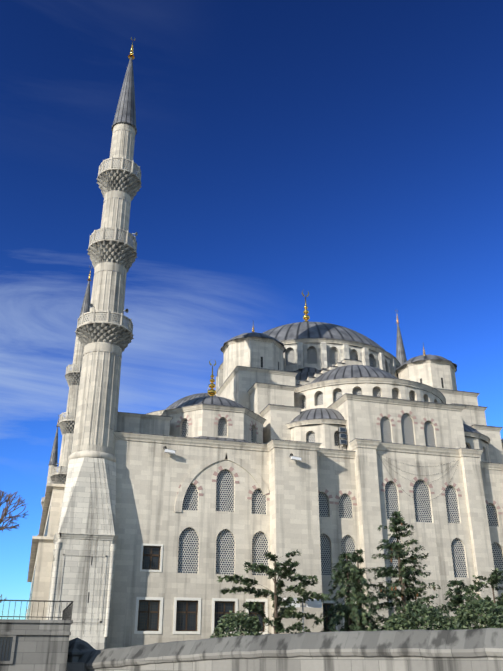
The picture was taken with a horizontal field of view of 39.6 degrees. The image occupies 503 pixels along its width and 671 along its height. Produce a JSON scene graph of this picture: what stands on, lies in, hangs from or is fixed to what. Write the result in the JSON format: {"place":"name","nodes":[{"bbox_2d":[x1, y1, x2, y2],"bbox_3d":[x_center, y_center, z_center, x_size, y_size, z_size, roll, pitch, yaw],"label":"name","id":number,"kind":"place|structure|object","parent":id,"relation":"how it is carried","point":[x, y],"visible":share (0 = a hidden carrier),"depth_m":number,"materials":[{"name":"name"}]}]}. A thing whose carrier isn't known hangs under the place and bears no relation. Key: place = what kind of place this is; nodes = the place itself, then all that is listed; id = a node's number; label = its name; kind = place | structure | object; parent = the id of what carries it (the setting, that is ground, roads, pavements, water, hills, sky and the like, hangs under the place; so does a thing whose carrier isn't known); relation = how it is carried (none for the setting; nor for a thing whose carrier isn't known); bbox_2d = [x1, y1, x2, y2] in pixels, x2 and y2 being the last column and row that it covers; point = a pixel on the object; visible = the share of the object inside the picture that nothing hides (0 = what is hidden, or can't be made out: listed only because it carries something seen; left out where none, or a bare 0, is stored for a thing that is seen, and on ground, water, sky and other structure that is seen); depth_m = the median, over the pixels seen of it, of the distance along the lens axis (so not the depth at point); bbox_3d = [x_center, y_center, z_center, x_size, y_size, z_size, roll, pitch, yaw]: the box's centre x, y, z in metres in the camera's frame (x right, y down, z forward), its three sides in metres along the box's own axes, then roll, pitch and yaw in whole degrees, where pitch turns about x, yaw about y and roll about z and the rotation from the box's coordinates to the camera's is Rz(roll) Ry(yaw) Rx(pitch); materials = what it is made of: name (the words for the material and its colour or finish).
{"place":"outdoors","nodes":[
{"label":"outdoors","id":0,"kind":"place"},
{"bbox_2d":[0,600,87,670],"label":"annex building","id":1,"kind":"structure","parent":0,"point":[34,645],"depth_m":37.08,"materials":[{"name":"stone"}]},
{"bbox_2d":[0,0,502,619],"label":"sky","id":2,"kind":"structure","parent":0,"point":[348,154],"materials":[{"name":"blue"}]},
{"label":"garden terrace ground","id":3,"kind":"structure","parent":0,"visible":0},
{"bbox_2d":[26,415,58,619],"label":"minaret","id":4,"kind":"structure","parent":3,"relation":"on","point":[53,458],"depth_m":166.44,"materials":[{"name":"stone"}]},
{"bbox_2d":[27,483,64,619],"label":"wall","id":5,"kind":"structure","parent":3,"relation":"on","point":[40,562],"depth_m":63.09,"materials":[{"name":"stone"}]},
{"bbox_2d":[116,324,346,449],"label":"roofs","id":6,"kind":"object","parent":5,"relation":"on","point":[253,402],"visible":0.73,"depth_m":71.44,"materials":[{"name":"stone"}]},
{"bbox_2d":[396,345,502,462],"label":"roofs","id":7,"kind":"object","parent":5,"relation":"on","point":[436,372],"visible":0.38,"depth_m":86.39,"materials":[{"name":"stone"}]},
{"bbox_2d":[51,266,91,483],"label":"minaret","id":8,"kind":"object","parent":3,"relation":"on","point":[68,417],"visible":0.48,"depth_m":116.54,"materials":[{"name":"stone"}]},
{"bbox_2d":[46,37,140,649],"bbox_3d":[-13.808,-4.927,67.806,5.534,65.705,5.477,7,-25,-15],"label":"minaret","id":9,"kind":"object","parent":3,"relation":"on","point":[112,253],"visible":1,"depth_m":60.92,"materials":[{"name":"stone"}]},
{"bbox_2d":[210,610,262,637],"bbox_3d":[-1.013,19.784,45.892,4.030,3.231,3.873,7,-25,-15],"label":"bush","id":10,"kind":"object","parent":3,"relation":"on","point":[227,621],"visible":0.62,"depth_m":45.64,"materials":[{"name":"green plant"}]},
{"bbox_2d":[107,431,422,648],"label":"facade wall","id":11,"kind":"structure","parent":3,"relation":"on","point":[195,518],"depth_m":61.45,"materials":[{"name":"stone"}]},
{"bbox_2d":[163,446,175,453],"bbox_3d":[-7.319,10.226,62.094,1.190,0.650,0.690,7,-25,-15],"label":"cctv","id":12,"kind":"object","parent":11,"relation":"attached to","point":[166,450],"visible":1,"depth_m":61.82,"materials":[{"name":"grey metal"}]},
{"bbox_2d":[83,343,457,633],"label":"cables","id":13,"kind":"object","parent":11,"relation":"attached to","point":[107,501],"visible":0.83,"depth_m":58.61,"materials":[{"name":"metal"}]},
{"bbox_2d":[289,453,301,460],"bbox_3d":[3.974,11.114,63.559,1.190,0.650,0.690,7,-25,-15],"label":"cctv","id":14,"kind":"object","parent":11,"relation":"attached to","point":[295,458],"visible":1,"depth_m":63.27,"materials":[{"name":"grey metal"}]},
{"bbox_2d":[217,549,330,633],"bbox_3d":[1.541,18.679,49.025,7.766,7.066,7.702,17,-29,-32],"label":"pine","id":15,"kind":"object","parent":3,"relation":"on","point":[281,613],"visible":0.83,"depth_m":48.87,"materials":[{"name":"green plant"}]},
{"bbox_2d":[67,628,502,670],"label":"precinct wall","id":16,"kind":"structure","parent":3,"relation":"on","point":[442,650],"depth_m":29.88,"materials":[{"name":"stone"}]},
{"bbox_2d":[283,598,321,631],"bbox_3d":[3.736,21.021,50.346,2.800,3.900,0.560,7,-25,-15],"label":"signpost","id":17,"kind":"object","parent":3,"relation":"on","point":[314,603],"visible":0.58,"depth_m":50.89,"materials":[{"name":"grey metal"}]},
{"bbox_2d":[216,291,465,628],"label":"domes","id":18,"kind":"structure","parent":3,"relation":"on","point":[357,383],"depth_m":75.02,"materials":[{"name":"stone"}]},
{"bbox_2d":[338,426,347,448],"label":"roof floodlights","id":19,"kind":"object","parent":18,"relation":"attached to","point":[341,435],"visible":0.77,"depth_m":69.73,"materials":[{"name":"grey metal"}]},
{"bbox_2d":[312,552,382,631],"bbox_3d":[7.265,20.619,51.135,6.065,9.128,6.617,-8,-26,17],"label":"conifer tree","id":20,"kind":"object","parent":3,"relation":"on","point":[350,612],"visible":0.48,"depth_m":51.33,"materials":[{"name":"green plant"}]},
{"bbox_2d":[340,549,381,629],"bbox_3d":[8.235,20.495,53.886,2.812,7.806,2.762,22,-32,-39],"label":"sapling","id":21,"kind":"object","parent":3,"relation":"on","point":[358,559],"visible":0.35,"depth_m":54.62,"materials":[{"name":"green plant"}]},
{"bbox_2d":[395,310,406,364],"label":"minaret","id":22,"kind":"object","parent":3,"relation":"on","point":[401,355],"visible":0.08,"depth_m":141.54,"materials":[{"name":"stone"}]},
{"bbox_2d":[363,511,449,630],"bbox_3d":[11.570,19.035,54.093,7.296,10.623,7.799,7,-25,-15],"label":"tall spruce","id":23,"kind":"object","parent":3,"relation":"on","point":[397,551],"visible":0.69,"depth_m":54.12,"materials":[{"name":"green plant"}]},
{"bbox_2d":[380,601,453,630],"bbox_3d":[11.244,19.963,47.008,6.033,3.852,4.959,7,-25,-15],"label":"bush","id":24,"kind":"object","parent":3,"relation":"on","point":[424,611],"visible":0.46,"depth_m":46.65,"materials":[{"name":"green plant"}]},
{"bbox_2d":[436,579,479,624],"bbox_3d":[15.976,20.984,52.073,5.001,5.400,5.710,7,-25,-15],"label":"tree","id":25,"kind":"object","parent":3,"relation":"on","point":[457,599],"visible":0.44,"depth_m":52.39,"materials":[{"name":"green plant"}]},
{"bbox_2d":[427,446,502,627],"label":"wall","id":26,"kind":"structure","parent":3,"relation":"on","point":[467,504],"depth_m":68.12,"materials":[{"name":"stone"}]},
{"bbox_2d":[449,596,502,629],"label":"bush","id":27,"kind":"object","parent":3,"relation":"on","point":[462,620],"visible":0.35,"depth_m":46.44,"materials":[{"name":"green plant"}]},
{"bbox_2d":[456,568,502,625],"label":"tree","id":28,"kind":"object","parent":3,"relation":"on","point":[494,579],"visible":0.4,"depth_m":55.43,"materials":[{"name":"green plant"}]},
{"label":"ground","id":29,"kind":"structure","parent":0,"visible":0},
{"bbox_2d":[0,490,28,531],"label":"bare tree","id":30,"kind":"object","parent":29,"relation":"on","point":[3,515],"visible":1,"depth_m":38.70,"materials":[{"name":"brown plant"}]}
]}

